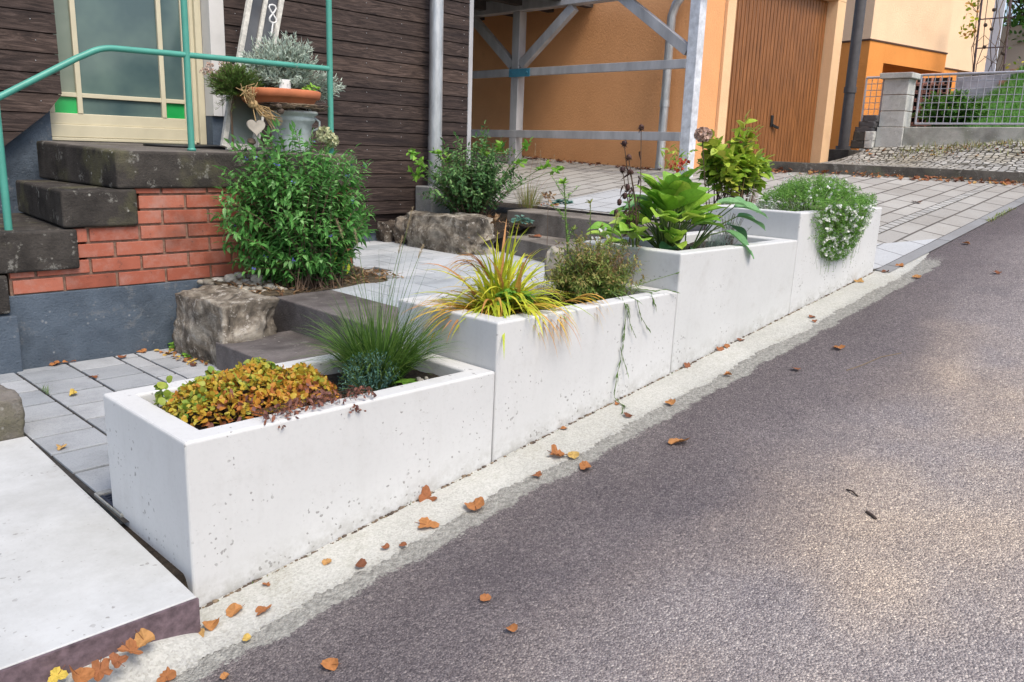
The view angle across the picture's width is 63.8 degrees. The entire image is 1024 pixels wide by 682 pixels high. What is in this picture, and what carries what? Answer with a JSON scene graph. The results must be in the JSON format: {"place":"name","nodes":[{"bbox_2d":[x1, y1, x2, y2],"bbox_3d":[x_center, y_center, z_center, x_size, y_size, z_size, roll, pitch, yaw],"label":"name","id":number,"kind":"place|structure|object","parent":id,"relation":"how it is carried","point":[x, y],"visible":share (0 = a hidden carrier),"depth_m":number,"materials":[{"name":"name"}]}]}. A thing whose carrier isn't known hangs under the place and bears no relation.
{"place":"outdoors","nodes":[
{"label":"outdoors","id":0,"kind":"place"},
{"bbox_2d":[0,436,200,681],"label":"pavement slab","id":1,"kind":"structure","parent":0,"point":[86,579],"depth_m":2.31,"materials":[{"name":"concrete"}]},
{"bbox_2d":[0,348,218,522],"bbox_3d":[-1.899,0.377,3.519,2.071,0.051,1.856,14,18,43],"label":"path","id":2,"kind":"structure","parent":0,"point":[50,423],"depth_m":3.88,"materials":[{"name":"concrete"}]},
{"bbox_2d":[0,384,24,440],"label":"stone block","id":3,"kind":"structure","parent":2,"relation":"on","point":[12,417],"depth_m":3.30,"materials":[{"name":"stone"}]},
{"bbox_2d":[172,285,279,366],"bbox_3d":[-1.611,-0.059,4.667,0.621,0.456,0.413,14,18,43],"label":"boulder","id":4,"kind":"object","parent":2,"relation":"on","point":[208,317],"visible":0.71,"depth_m":4.50,"materials":[{"name":"grey stone"}]},
{"bbox_2d":[216,330,340,370],"bbox_3d":[-0.923,0.205,4.136,1.385,0.232,0.500,14,18,43],"label":"stone step","id":5,"kind":"object","parent":2,"relation":"on","point":[279,347],"visible":0.15,"depth_m":4.32,"materials":[{"name":"concrete"}]},
{"bbox_2d":[119,523,199,607],"bbox_3d":[-1.113,0.693,2.532,0.522,0.098,0.090,14,18,43],"label":"path bed","id":6,"kind":"object","parent":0,"point":[171,568],"visible":0.3,"depth_m":2.48,"materials":[{"name":"concrete"}]},
{"bbox_2d":[94,489,123,523],"bbox_3d":[-1.303,0.560,2.826,0.235,0.053,0.166,14,18,43],"label":"drain grate","id":7,"kind":"object","parent":6,"relation":"on","point":[105,497],"visible":0.3,"depth_m":2.79,"materials":[{"name":"black metal"}]},
{"bbox_2d":[205,266,387,295],"bbox_3d":[-1.265,-0.367,5.236,0.500,0.134,1.240,14,18,43],"label":"planting bed","id":8,"kind":"object","parent":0,"point":[370,279],"visible":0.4,"depth_m":5.16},
{"bbox_2d":[197,266,384,292],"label":"gravel","id":9,"kind":"structure","parent":8,"relation":"on","point":[254,279],"depth_m":4.92,"materials":[{"name":"gravel"}]},
{"bbox_2d":[206,119,376,292],"bbox_3d":[-1.317,-0.801,4.971,0.728,1.049,1.158,7,14,22],"label":"flowering shrub","id":10,"kind":"object","parent":8,"relation":"on","point":[303,230],"visible":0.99,"depth_m":4.87,"materials":[{"name":"plant"}]},
{"bbox_2d":[215,219,530,295],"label":"dry leaf mulch","id":11,"kind":"object","parent":8,"relation":"on","point":[346,277],"visible":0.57,"depth_m":5.31,"materials":[{"name":"plant"}]},
{"bbox_2d":[292,206,471,385],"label":"fountain grass","id":12,"kind":"object","parent":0,"point":[408,354],"depth_m":3.04,"materials":[{"name":"plant"}]},
{"bbox_2d":[328,241,544,306],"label":"path","id":13,"kind":"structure","parent":0,"point":[380,255],"depth_m":5.88,"materials":[{"name":"concrete"}]},
{"bbox_2d":[375,219,394,241],"bbox_3d":[-1.136,-0.973,7.410,0.382,0.256,0.277,14,18,43],"label":"boulder","id":14,"kind":"object","parent":13,"relation":"on","point":[384,233],"visible":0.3,"depth_m":7.25,"materials":[{"name":"stone"}]},
{"bbox_2d":[392,215,407,243],"bbox_3d":[-0.891,-0.955,7.291,0.215,0.330,0.325,9,15,29],"label":"boulder","id":15,"kind":"object","parent":13,"relation":"on","point":[398,229],"visible":0.23,"depth_m":7.17,"materials":[{"name":"stone"}]},
{"bbox_2d":[404,210,496,255],"bbox_3d":[-0.531,-0.863,6.897,0.913,0.425,0.373,14,18,43],"label":"boulder","id":16,"kind":"object","parent":13,"relation":"on","point":[440,232],"visible":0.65,"depth_m":6.69,"materials":[{"name":"grey stone"}]},
{"bbox_2d":[499,233,582,266],"bbox_3d":[0.576,-0.557,6.072,2.145,0.237,0.838,14,18,43],"label":"stone step","id":17,"kind":"object","parent":13,"relation":"on","point":[527,245],"visible":0.2,"depth_m":6.51,"materials":[{"name":"grey concrete"}]},
{"bbox_2d":[453,210,535,243],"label":"planting bank","id":18,"kind":"structure","parent":0,"point":[499,226],"depth_m":6.97,"materials":[{"name":"soil"}]},
{"bbox_2d":[416,185,452,212],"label":"concrete block","id":19,"kind":"structure","parent":18,"relation":"on","point":[427,204],"depth_m":7.38,"materials":[{"name":"concrete"}]},
{"bbox_2d":[428,0,443,185],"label":"downpipe","id":20,"kind":"object","parent":19,"relation":"on","point":[435,68],"visible":0.81,"depth_m":7.21,"materials":[{"name":"metal"}]},
{"bbox_2d":[421,120,526,215],"bbox_3d":[-0.359,-1.437,7.072,0.737,0.920,1.088,14,18,43],"label":"evergreen bush","id":21,"kind":"object","parent":18,"relation":"on","point":[472,197],"visible":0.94,"depth_m":6.98,"materials":[{"name":"plant"}]},
{"bbox_2d":[406,137,564,214],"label":"light green shoots","id":22,"kind":"object","parent":21,"relation":"attached to","point":[413,155],"visible":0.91,"depth_m":7.11,"materials":[{"name":"plant"}]},
{"bbox_2d":[166,203,1023,681],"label":"road","id":23,"kind":"structure","parent":0,"point":[740,535],"depth_m":2.58,"materials":[{"name":"asphalt"}]},
{"bbox_2d":[103,347,494,606],"bbox_3d":[-0.705,0.424,2.948,0.604,0.580,1.195,14,18,43],"label":"planter box","id":24,"kind":"object","parent":23,"relation":"on","point":[217,511],"visible":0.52,"depth_m":2.58,"materials":[{"name":"white concrete"}]},
{"bbox_2d":[153,357,376,429],"bbox_3d":[-0.824,0.156,2.683,0.550,0.170,0.620,14,18,43],"label":"groundcover plant","id":25,"kind":"object","parent":24,"relation":"in","point":[272,388],"visible":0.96,"depth_m":2.58,"materials":[{"name":"plant"}]},
{"bbox_2d":[337,348,399,395],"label":"feathery plant","id":26,"kind":"object","parent":24,"relation":"on","point":[376,381],"visible":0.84,"depth_m":2.90,"materials":[{"name":"plant"}]},
{"bbox_2d":[320,658,338,670],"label":"fallen leaf","id":27,"kind":"object","parent":23,"relation":"on","point":[330,663],"visible":1,"depth_m":2.12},
{"bbox_2d":[57,252,928,681],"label":"gutter strip","id":28,"kind":"object","parent":23,"relation":"on","point":[295,586],"visible":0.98,"depth_m":2.84,"materials":[{"name":"concrete"}]},
{"bbox_2d":[47,665,68,681],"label":"fallen leaf","id":29,"kind":"object","parent":28,"relation":"on","point":[56,673],"visible":1,"depth_m":1.99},
{"bbox_2d":[69,665,94,681],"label":"fallen leaf","id":30,"kind":"object","parent":28,"relation":"on","point":[83,674],"visible":1,"depth_m":1.99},
{"bbox_2d":[91,657,112,681],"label":"fallen leaf","id":31,"kind":"object","parent":28,"relation":"on","point":[100,668],"visible":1,"depth_m":2.02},
{"bbox_2d":[109,652,128,667],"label":"fallen leaf","id":32,"kind":"object","parent":28,"relation":"on","point":[117,660],"visible":1,"depth_m":2.03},
{"bbox_2d":[117,638,143,654],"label":"fallen leaf","id":33,"kind":"object","parent":28,"relation":"on","point":[130,646],"visible":1,"depth_m":2.08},
{"bbox_2d":[134,628,154,647],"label":"fallen leaf","id":34,"kind":"object","parent":28,"relation":"on","point":[143,636],"visible":1,"depth_m":2.13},
{"bbox_2d":[156,666,175,681],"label":"fallen leaf","id":35,"kind":"object","parent":28,"relation":"on","point":[167,674],"visible":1,"depth_m":2.11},
{"bbox_2d":[202,615,222,630],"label":"fallen leaf","id":36,"kind":"object","parent":28,"relation":"on","point":[210,625],"visible":1,"depth_m":2.30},
{"bbox_2d":[226,603,244,616],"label":"fallen leaf","id":37,"kind":"object","parent":28,"relation":"on","point":[232,609],"visible":1,"depth_m":2.36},
{"bbox_2d":[415,517,438,527],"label":"fallen leaf","id":38,"kind":"object","parent":28,"relation":"on","point":[425,521],"visible":1,"depth_m":2.76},
{"bbox_2d":[419,485,436,501],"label":"fallen leaf","id":39,"kind":"object","parent":28,"relation":"on","point":[425,494],"visible":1,"depth_m":2.94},
{"bbox_2d":[464,496,483,509],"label":"fallen leaf","id":40,"kind":"object","parent":28,"relation":"on","point":[476,503],"visible":1,"depth_m":2.86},
{"bbox_2d":[40,138,1023,600],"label":"weeds","id":41,"kind":"object","parent":28,"relation":"on","point":[994,218],"visible":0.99,"depth_m":10.00,"materials":[{"name":"plant"}]},
{"bbox_2d":[199,272,871,608],"bbox_3d":[0.773,0.156,3.981,0.021,0.604,4.813,14,18,43],"label":"joint moss","id":42,"kind":"object","parent":28,"relation":"on","point":[312,552],"visible":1,"depth_m":3.06,"materials":[{"name":"green plant"}]},
{"bbox_2d":[398,280,676,461],"bbox_3d":[0.141,0.093,3.751,0.604,0.616,1.195,14,18,43],"label":"planter box","id":43,"kind":"object","parent":23,"relation":"on","point":[540,390],"visible":0.48,"depth_m":3.39,"materials":[{"name":"white concrete"}]},
{"bbox_2d":[402,219,612,357],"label":"golden grass","id":44,"kind":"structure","parent":43,"relation":"in","point":[484,302],"depth_m":3.33,"materials":[{"name":"plant"}]},
{"bbox_2d":[494,287,535,313],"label":"leafy plant","id":45,"kind":"object","parent":43,"relation":"on","point":[526,295],"visible":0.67,"depth_m":3.31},
{"bbox_2d":[487,191,555,289],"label":"dry flower stem","id":46,"kind":"object","parent":43,"relation":"on","point":[543,195],"visible":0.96,"depth_m":3.82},
{"bbox_2d":[544,246,563,278],"bbox_3d":[0.219,-0.375,4.250,0.093,0.230,0.102,8,14,23],"label":"boulder","id":47,"kind":"object","parent":43,"relation":"on","point":[550,255],"visible":0.38,"depth_m":4.21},
{"bbox_2d":[551,176,578,298],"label":"tall weed","id":48,"kind":"object","parent":43,"relation":"in","point":[561,181],"visible":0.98,"depth_m":3.73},
{"bbox_2d":[540,231,646,303],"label":"wispy perennial","id":49,"kind":"object","parent":43,"relation":"in","point":[573,284],"visible":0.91,"depth_m":3.76,"materials":[{"name":"plant"}]},
{"bbox_2d":[571,199,619,270],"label":"tall weed","id":50,"kind":"object","parent":43,"relation":"in","point":[602,225],"visible":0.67,"depth_m":3.92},
{"bbox_2d":[556,236,641,300],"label":"dry grass","id":51,"kind":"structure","parent":43,"relation":"in","point":[618,259],"depth_m":3.85,"materials":[{"name":"plant"}]},
{"bbox_2d":[605,272,678,413],"bbox_3d":[0.552,-0.017,3.760,0.214,0.566,0.582,11,16,33],"label":"trailing plant","id":52,"kind":"object","parent":43,"relation":"in","point":[628,310],"visible":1,"depth_m":3.67,"materials":[{"name":"plant"}]},
{"bbox_2d":[582,231,796,372],"bbox_3d":[0.987,-0.234,4.554,0.604,0.646,1.195,14,18,43],"label":"planter box","id":53,"kind":"object","parent":23,"relation":"on","point":[727,294],"visible":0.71,"depth_m":4.20,"materials":[{"name":"white concrete"}]},
{"bbox_2d":[586,221,651,246],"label":"hosta","id":54,"kind":"object","parent":53,"relation":"in","point":[623,227],"visible":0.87,"depth_m":4.04,"materials":[{"name":"plant"}]},
{"bbox_2d":[614,124,643,245],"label":"coneflower","id":55,"kind":"object","parent":53,"relation":"on","point":[630,172],"visible":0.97,"depth_m":4.06,"materials":[{"name":"plant"}]},
{"bbox_2d":[608,165,726,250],"bbox_3d":[0.791,-0.680,4.246,0.571,0.457,0.670,14,18,43],"label":"hosta","id":56,"kind":"object","parent":53,"relation":"on","point":[674,199],"visible":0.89,"depth_m":4.16,"materials":[{"name":"plant"}]},
{"bbox_2d":[624,196,767,258],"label":"hosta","id":57,"kind":"object","parent":53,"relation":"in","point":[740,235],"visible":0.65,"depth_m":4.34,"materials":[{"name":"plant"}]},
{"bbox_2d":[707,202,881,313],"bbox_3d":[1.832,-0.548,5.360,0.604,0.649,1.195,14,18,43],"label":"planter box","id":58,"kind":"object","parent":23,"relation":"on","point":[810,283],"visible":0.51,"depth_m":4.91,"materials":[{"name":"white concrete"}]},
{"bbox_2d":[758,172,877,273],"bbox_3d":[1.944,-0.765,5.223,0.721,0.600,1.026,14,18,43],"label":"white flowering plant","id":59,"kind":"object","parent":58,"relation":"in","point":[847,222],"visible":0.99,"depth_m":4.99,"materials":[{"name":"plant"}]},
{"bbox_2d":[876,196,1023,271],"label":"edging strip","id":60,"kind":"object","parent":23,"relation":"on","point":[929,247],"visible":0.99,"depth_m":6.43,"materials":[{"name":"concrete"}]},
{"bbox_2d":[487,201,875,270],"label":"ground","id":61,"kind":"structure","parent":0,"point":[503,207],"depth_m":11.46,"materials":[{"name":"concrete"}]},
{"bbox_2d":[0,111,356,373],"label":"entrance stairs","id":62,"kind":"structure","parent":61,"relation":"on","point":[108,249],"depth_m":4.61,"materials":[{"name":"red brick"}]},
{"bbox_2d":[0,0,333,229],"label":"stair railing","id":63,"kind":"object","parent":62,"relation":"on","point":[186,54],"visible":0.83,"depth_m":4.69,"materials":[{"name":"metal"}]},
{"bbox_2d":[199,61,237,149],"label":"dried flowers","id":64,"kind":"object","parent":62,"relation":"on","point":[207,69],"visible":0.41,"depth_m":5.10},
{"bbox_2d":[203,62,266,149],"bbox_3d":[-1.721,-1.472,5.156,0.322,0.545,0.404,14,18,43],"label":"rosemary","id":65,"kind":"object","parent":62,"relation":"on","point":[223,82],"visible":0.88,"depth_m":5.05,"materials":[{"name":"plant"}]},
{"bbox_2d":[220,95,262,149],"bbox_3d":[-1.740,-1.426,5.321,0.083,0.380,0.358,12,17,38],"label":"planter pot","id":66,"kind":"object","parent":62,"relation":"on","point":[242,113],"visible":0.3,"depth_m":5.30,"materials":[{"name":"paint"}]},
{"bbox_2d":[235,0,283,146],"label":"ladder","id":67,"kind":"object","parent":62,"relation":"on","point":[256,24],"visible":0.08,"depth_m":5.76,"materials":[{"name":"paint"}]},
{"bbox_2d":[265,109,319,151],"bbox_3d":[-1.457,-1.384,5.439,0.350,0.262,0.354,14,18,43],"label":"bucket","id":68,"kind":"object","parent":62,"relation":"on","point":[304,121],"visible":0.62,"depth_m":5.33,"materials":[{"name":"grey metal"}]},
{"bbox_2d":[247,102,328,111],"bbox_3d":[-1.458,-1.526,5.374,0.512,0.041,0.521,14,18,43],"label":"twig wreath","id":69,"kind":"object","parent":68,"relation":"on","point":[302,107],"visible":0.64,"depth_m":5.19,"materials":[{"name":"brown plant"}]},
{"bbox_2d":[237,82,282,135],"bbox_3d":[-1.544,-1.423,5.064,0.083,0.323,0.307,14,18,43],"label":"heart ornament","id":70,"kind":"object","parent":69,"relation":"hanging from","point":[256,128],"visible":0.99,"depth_m":5.04,"materials":[{"name":"grey wood"}]},
{"bbox_2d":[237,87,320,106],"bbox_3d":[-1.513,-1.577,5.343,0.536,0.094,0.536,14,18,43],"label":"terracotta bowl","id":71,"kind":"object","parent":69,"relation":"on","point":[283,95],"visible":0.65,"depth_m":5.14,"materials":[{"name":"ceramic"}]},
{"bbox_2d":[238,31,344,110],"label":"lavender","id":72,"kind":"object","parent":71,"relation":"in","point":[271,76],"visible":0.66,"depth_m":5.27,"materials":[{"name":"green plant"}]},
{"bbox_2d":[316,126,333,151],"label":"cut hydrangea","id":73,"kind":"object","parent":62,"relation":"on","point":[322,137],"visible":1,"depth_m":5.38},
{"bbox_2d":[0,0,473,241],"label":"timber house","id":74,"kind":"structure","parent":61,"relation":"on","point":[380,49],"depth_m":6.02,"materials":[{"name":"wood"}]},
{"bbox_2d":[50,0,194,140],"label":"entrance door","id":75,"kind":"structure","parent":74,"relation":"in","point":[110,95],"depth_m":5.66,"materials":[{"name":"beige paint"}]},
{"bbox_2d":[829,0,994,149],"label":"cream house","id":76,"kind":"structure","parent":61,"relation":"on","point":[920,36],"depth_m":12.83,"materials":[{"name":"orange paint"}]},
{"bbox_2d":[956,25,1023,82],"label":"garden wall","id":77,"kind":"structure","parent":61,"relation":"on","point":[1015,52],"depth_m":18.22,"materials":[{"name":"concrete"}]},
{"bbox_2d":[1002,0,1023,58],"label":"tree","id":78,"kind":"object","parent":61,"relation":"on","point":[1018,17],"visible":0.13,"depth_m":18.26,"materials":[{"name":"plant"}]},
{"bbox_2d":[700,231,732,247],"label":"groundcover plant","id":79,"kind":"object","parent":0,"point":[718,242],"visible":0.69,"depth_m":4.51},
{"bbox_2d":[694,110,774,230],"bbox_3d":[1.523,-1.162,5.680,0.405,0.862,0.791,14,18,43],"label":"hydrangea","id":80,"kind":"object","parent":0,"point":[737,167],"visible":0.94,"depth_m":5.59,"materials":[{"name":"plant"}]},
{"bbox_2d":[718,212,751,244],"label":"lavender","id":81,"kind":"object","parent":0,"point":[728,228],"visible":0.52,"depth_m":4.78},
{"bbox_2d":[470,152,1023,269],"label":"driveway","id":82,"kind":"structure","parent":0,"point":[896,197],"depth_m":8.17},
{"bbox_2d":[153,202,566,364],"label":"leaf litter","id":83,"kind":"object","parent":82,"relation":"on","point":[206,362],"visible":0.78,"depth_m":4.66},
{"bbox_2d":[513,180,547,207],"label":"dry grass tuft","id":84,"kind":"object","parent":82,"relation":"on","point":[522,200],"visible":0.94,"depth_m":7.30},
{"bbox_2d":[471,0,706,177],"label":"carport","id":85,"kind":"object","parent":82,"relation":"on","point":[518,61],"visible":0.68,"depth_m":9.42,"materials":[{"name":"white paint"}]},
{"bbox_2d":[542,188,704,216],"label":"landing slabs","id":86,"kind":"structure","parent":82,"relation":"on","point":[604,201],"depth_m":7.44,"materials":[{"name":"concrete"}]},
{"bbox_2d":[471,0,846,168],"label":"garage","id":87,"kind":"structure","parent":82,"relation":"on","point":[772,66],"depth_m":10.13,"materials":[{"name":"orange paint"}]},
{"bbox_2d":[724,0,827,162],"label":"garage door","id":88,"kind":"structure","parent":87,"relation":"in","point":[778,44],"depth_m":10.36,"materials":[{"name":"brown wood"}]},
{"bbox_2d":[655,0,683,169],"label":"downpipe","id":89,"kind":"object","parent":82,"relation":"on","point":[666,76],"visible":0.86,"depth_m":9.10,"materials":[{"name":"metal"}]},
{"bbox_2d":[659,144,697,173],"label":"red flowering plant","id":90,"kind":"object","parent":82,"relation":"on","point":[680,161],"visible":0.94,"depth_m":8.23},
{"bbox_2d":[503,142,1023,184],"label":"leaf litter","id":91,"kind":"object","parent":82,"relation":"on","point":[1008,181],"visible":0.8,"depth_m":8.89,"materials":[{"name":"plant"}]},
{"bbox_2d":[873,239,935,268],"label":"landing slabs","id":92,"kind":"structure","parent":82,"relation":"on","point":[886,253],"depth_m":6.13,"materials":[{"name":"concrete"}]},
{"bbox_2d":[878,184,995,233],"bbox_3d":[3.603,-1.143,7.226,0.090,0.440,4.000,14,18,43],"label":"sett row","id":93,"kind":"object","parent":82,"relation":"on","point":[900,221],"visible":0.74,"depth_m":7.36,"materials":[{"name":"stone"}]},
{"bbox_2d":[745,194,804,210],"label":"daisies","id":94,"kind":"object","parent":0,"point":[761,206],"visible":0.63,"depth_m":5.00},
{"bbox_2d":[828,149,861,160],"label":"concrete block","id":95,"kind":"structure","parent":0,"point":[835,154],"depth_m":11.79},
{"bbox_2d":[835,0,866,149],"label":"downpipe","id":96,"kind":"object","parent":95,"relation":"on","point":[850,89],"visible":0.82,"depth_m":11.68,"materials":[{"name":"grey metal"}]},
{"bbox_2d":[769,161,1023,182],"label":"kerb","id":97,"kind":"structure","parent":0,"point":[908,172],"depth_m":8.89,"materials":[{"name":"concrete"}]},
{"bbox_2d":[821,141,1023,171],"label":"cobbles","id":98,"kind":"object","parent":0,"point":[991,160],"visible":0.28,"depth_m":9.94,"materials":[{"name":"stone"}]},
{"bbox_2d":[875,72,921,146],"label":"gate pillar","id":99,"kind":"structure","parent":98,"relation":"on","point":[897,104],"depth_m":10.81,"materials":[{"name":"concrete"}]},
{"bbox_2d":[861,76,884,120],"bbox_3d":[4.855,-3.249,11.081,0.258,0.600,0.032,14,18,43],"label":"fence","id":100,"kind":"object","parent":99,"relation":"attached to","point":[872,78],"visible":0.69,"depth_m":11.06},
{"bbox_2d":[910,77,952,126],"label":"breeze block wall","id":101,"kind":"structure","parent":98,"relation":"on","point":[929,88],"depth_m":11.74,"materials":[{"name":"brown concrete"}]},
{"bbox_2d":[902,127,1023,145],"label":"garden wall","id":102,"kind":"structure","parent":98,"relation":"on","point":[913,136],"depth_m":10.35,"materials":[{"name":"concrete"}]},
{"bbox_2d":[914,70,1023,124],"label":"fence","id":103,"kind":"object","parent":102,"relation":"on","point":[962,88],"visible":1,"depth_m":10.27,"materials":[{"name":"metal"}]},
{"bbox_2d":[930,65,1023,126],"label":"lawn bank","id":104,"kind":"structure","parent":0,"point":[991,119],"depth_m":10.94,"materials":[{"name":"plant"}]},
{"bbox_2d":[912,89,990,126],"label":"garden bush","id":105,"kind":"object","parent":104,"relation":"on","point":[948,112],"visible":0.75,"depth_m":10.91,"materials":[{"name":"plant"}]},
{"bbox_2d":[953,73,1014,105],"bbox_3d":[8.578,-3.271,11.138,4.815,1.160,0.703,13,17,40],"label":"terrace ledge","id":106,"kind":"object","parent":104,"relation":"on","point":[980,91],"visible":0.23,"depth_m":12.36,"materials":[{"name":"grey stone"}]},
{"bbox_2d":[958,0,1023,75],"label":"climbing rose","id":107,"kind":"object","parent":104,"relation":"on","point":[973,5],"visible":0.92,"depth_m":12.78,"materials":[{"name":"green plant"}]},
{"bbox_2d":[973,0,1012,75],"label":"rose trellis","id":108,"kind":"object","parent":104,"relation":"on","point":[977,36],"visible":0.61,"depth_m":12.79,"materials":[{"name":"brown metal"}]},
{"bbox_2d":[984,0,1005,71],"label":"trellis board","id":109,"kind":"object","parent":104,"relation":"on","point":[996,27],"visible":0.44,"depth_m":12.82,"materials":[{"name":"wood"}]},
{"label":"path bed","id":110,"kind":"structure","parent":0,"visible":0},
{"bbox_2d":[273,290,397,345],"bbox_3d":[-0.721,-0.024,4.428,0.386,0.258,1.585,-11,18,-43],"label":"stone step","id":111,"kind":"object","parent":110,"relation":"on","point":[290,311],"visible":0.24,"depth_m":4.60,"materials":[{"name":"concrete"}]},
{"bbox_2d":[507,208,706,240],"bbox_3d":[0.911,-0.803,6.540,2.360,0.326,0.405,14,18,43],"label":"stone step","id":112,"kind":"object","parent":110,"relation":"on","point":[541,216],"visible":0.2,"depth_m":6.81,"materials":[{"name":"grey concrete"}]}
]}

